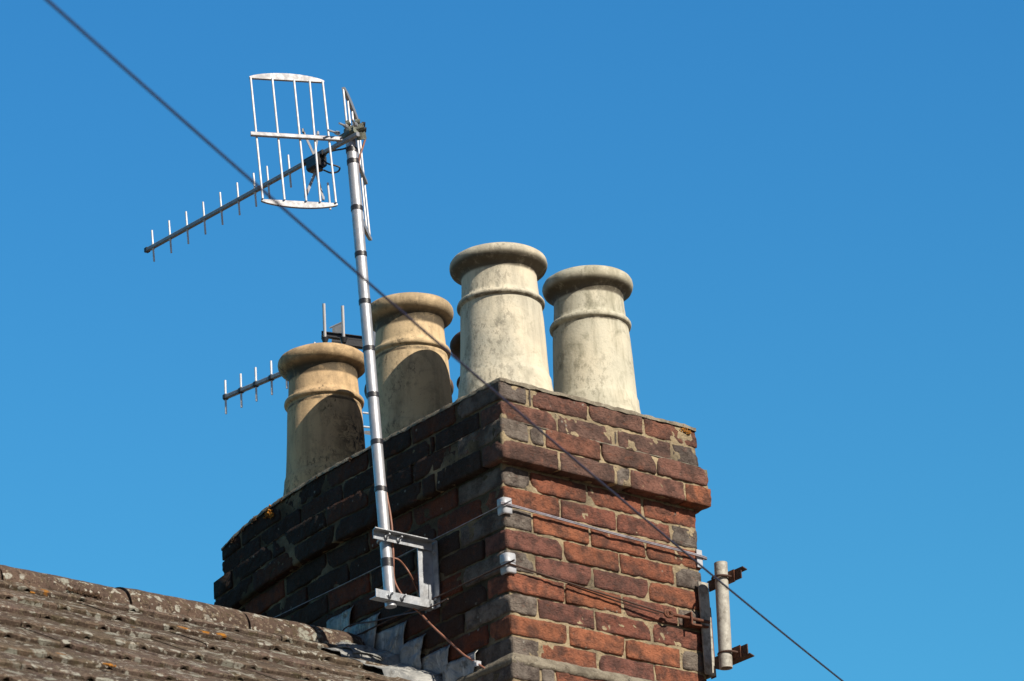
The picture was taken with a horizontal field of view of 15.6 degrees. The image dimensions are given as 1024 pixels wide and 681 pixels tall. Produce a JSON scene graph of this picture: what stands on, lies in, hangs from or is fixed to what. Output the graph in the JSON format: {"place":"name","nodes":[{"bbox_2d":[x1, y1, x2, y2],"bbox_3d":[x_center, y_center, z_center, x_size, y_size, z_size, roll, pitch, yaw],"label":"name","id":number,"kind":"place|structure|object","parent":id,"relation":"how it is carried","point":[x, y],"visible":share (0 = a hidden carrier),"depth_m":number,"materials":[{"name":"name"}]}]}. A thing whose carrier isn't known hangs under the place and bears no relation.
{"place":"outdoors","nodes":[
{"label":"outdoors","id":0,"kind":"place"},
{"bbox_2d":[45,0,842,680],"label":"overhead cable","id":1,"kind":"object","parent":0,"point":[115,60],"visible":1,"depth_m":7.11,"materials":[{"name":"black rubber"}]},
{"bbox_2d":[0,0,1023,680],"label":"sky","id":2,"kind":"structure","parent":0,"point":[813,210],"materials":[{"name":"blue"}]},
{"label":"ground","id":3,"kind":"structure","parent":0,"visible":0},
{"bbox_2d":[0,565,478,680],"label":"house","id":4,"kind":"structure","parent":3,"relation":"on","point":[55,628],"depth_m":10.73,"materials":[{"name":"tile"}]},
{"bbox_2d":[214,377,710,680],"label":"chimney stack","id":5,"kind":"object","parent":4,"relation":"on","point":[468,457],"visible":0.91,"depth_m":11.42,"materials":[{"name":"brick"}]},
{"bbox_2d":[278,342,364,495],"bbox_3d":[-0.619,0.323,12.388,0.300,0.580,0.300,15,-29,-36],"label":"chimney pot","id":6,"kind":"object","parent":5,"relation":"on","point":[324,404],"visible":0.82,"depth_m":12.32,"materials":[{"name":"beige ceramic"}]},
{"bbox_2d":[363,331,374,434],"bbox_3d":[-0.455,0.868,12.893,0.053,1.920,0.172,2,-24,-12],"label":"mast","id":7,"kind":"object","parent":5,"relation":"attached to","point":[367,432],"visible":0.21,"depth_m":13.20,"materials":[{"name":"metal"}]},
{"bbox_2d":[222,303,362,413],"bbox_3d":[-0.788,0.103,13.347,0.268,0.216,0.852,15,-29,-36],"label":"tv aerial","id":8,"kind":"object","parent":7,"relation":"attached to","point":[337,334],"visible":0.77,"depth_m":13.15,"materials":[{"name":"silver metal"}]},
{"bbox_2d":[370,527,440,611],"bbox_3d":[-0.338,0.697,11.299,0.240,0.214,0.082,15,-29,-36],"label":"mast bracket","id":9,"kind":"object","parent":5,"relation":"attached to","point":[428,569],"visible":1,"depth_m":11.32,"materials":[{"name":"metal"}]},
{"bbox_2d":[346,138,396,608],"bbox_3d":[-0.440,0.069,11.556,0.098,1.607,0.039,-8,-24,11],"label":"aerial mast","id":10,"kind":"object","parent":9,"relation":"attached to","point":[376,443],"visible":1,"depth_m":11.53,"materials":[{"name":"silver metal"}]},
{"bbox_2d":[144,73,371,261],"bbox_3d":[-0.770,-0.465,12.156,0.508,0.486,1.058,8,-26,-25],"label":"tv aerial","id":11,"kind":"object","parent":10,"relation":"attached to","point":[315,163],"visible":0.98,"depth_m":11.85,"materials":[{"name":"silver metal"}]},
{"bbox_2d":[394,557,418,594],"bbox_3d":[-0.312,0.726,11.333,0.025,0.116,0.138,-18,-27,30],"label":"cable tail","id":12,"kind":"object","parent":10,"relation":"attached to","point":[403,564],"visible":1,"depth_m":11.33},
{"bbox_2d":[342,598,447,646],"bbox_3d":[-0.375,0.862,11.375,0.115,0.154,0.524,15,-29,-36],"label":"black lead","id":13,"kind":"object","parent":9,"relation":"hanging from","point":[393,616],"visible":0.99,"depth_m":11.44,"materials":[{"name":"black rubber"}]},
{"bbox_2d":[358,139,484,668],"bbox_3d":[-0.196,0.237,11.402,0.519,2.003,0.131,-17,-27,29],"label":"coaxial cable","id":14,"kind":"object","parent":9,"relation":"attached to","point":[420,613],"visible":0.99,"depth_m":11.29,"materials":[{"name":"brown plastic"}]},
{"bbox_2d":[364,379,453,397],"bbox_3d":[-0.336,0.396,12.572,0.307,0.555,0.306,15,-29,-36],"label":"chimney pot","id":15,"kind":"object","parent":5,"relation":"on","point":[452,389],"depth_m":12.64,"materials":[{"name":"red ceramic"}]},
{"bbox_2d":[371,292,453,438],"bbox_3d":[-0.320,0.159,12.044,0.291,0.580,0.290,15,-29,-36],"label":"chimney pot","id":16,"kind":"object","parent":5,"relation":"on","point":[413,372],"visible":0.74,"depth_m":11.98,"materials":[{"name":"beige ceramic"}]},
{"bbox_2d":[450,332,459,387],"bbox_3d":[-0.042,0.241,12.239,0.300,0.546,0.302,15,-29,-36],"label":"chimney pot","id":17,"kind":"object","parent":5,"relation":"on","point":[455,345],"visible":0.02,"depth_m":12.28,"materials":[{"name":"brown ceramic"}]},
{"bbox_2d":[473,660,481,666],"bbox_3d":[-0.104,0.959,11.080,0.024,0.017,0.012,15,-29,-36],"label":"cable clip","id":18,"kind":"object","parent":5,"relation":"attached to","point":[476,662],"visible":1,"depth_m":11.07,"materials":[{"name":"white plastic"}]},
{"bbox_2d":[273,500,706,617],"bbox_3d":[-0.161,0.823,11.891,0.829,0.033,1.512,15,-29,-36],"label":"lashing wire","id":19,"kind":"object","parent":5,"relation":"attached to","point":[601,530],"visible":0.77,"depth_m":11.39,"materials":[{"name":"grey metal"}]},
{"bbox_2d":[449,242,552,397],"bbox_3d":[-0.029,-0.001,11.684,0.312,0.555,0.312,15,-29,-36],"label":"chimney pot","id":20,"kind":"object","parent":5,"relation":"on","point":[500,306],"visible":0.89,"depth_m":11.60,"materials":[{"name":"grey ceramic"}]},
{"bbox_2d":[497,497,511,515],"bbox_3d":[-0.022,0.497,11.174,0.033,0.054,0.033,15,-29,-36],"label":"corner plate","id":21,"kind":"object","parent":5,"relation":"attached to","point":[503,509],"visible":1,"depth_m":11.16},
{"bbox_2d":[500,552,515,574],"bbox_3d":[-0.012,0.665,11.104,0.035,0.066,0.035,15,-29,-36],"label":"corner plate","id":22,"kind":"object","parent":5,"relation":"attached to","point":[505,557],"visible":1,"depth_m":11.09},
{"bbox_2d":[357,559,671,634],"bbox_3d":[-0.218,0.998,11.755,0.639,0.076,1.514,15,-29,-36],"label":"lashing wire","id":23,"kind":"object","parent":5,"relation":"attached to","point":[584,588],"visible":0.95,"depth_m":11.27,"materials":[{"name":"metal"}]},
{"bbox_2d":[542,265,640,413],"bbox_3d":[0.258,0.068,11.898,0.293,0.566,0.293,15,-29,-36],"label":"chimney pot","id":24,"kind":"object","parent":5,"relation":"on","point":[590,328],"visible":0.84,"depth_m":11.83,"materials":[{"name":"ceramic"}]},
{"bbox_2d":[666,610,709,628],"bbox_3d":[0.533,0.858,11.463,0.176,0.041,0.043,15,-29,-36],"label":"eye bolt","id":25,"kind":"object","parent":5,"relation":"attached to","point":[689,618],"visible":1,"depth_m":11.46,"materials":[{"name":"metal"}]},
{"bbox_2d":[695,549,702,568],"bbox_3d":[0.573,0.684,11.623,0.023,0.058,0.036,15,-29,-36],"label":"corner plate","id":26,"kind":"object","parent":5,"relation":"attached to","point":[699,560],"visible":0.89,"depth_m":11.61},
{"bbox_2d":[697,566,753,679],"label":"pipe bracket","id":27,"kind":"object","parent":5,"relation":"attached to","point":[740,653],"visible":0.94,"depth_m":11.49,"materials":[{"name":"metal"}]},
{"bbox_2d":[714,561,732,669],"bbox_3d":[0.648,0.843,11.455,0.056,0.343,0.042,15,-29,-36],"label":"pipe stub","id":28,"kind":"object","parent":27,"relation":"attached to","point":[723,619],"visible":1,"depth_m":11.44,"materials":[{"name":"grey metal"}]}
]}

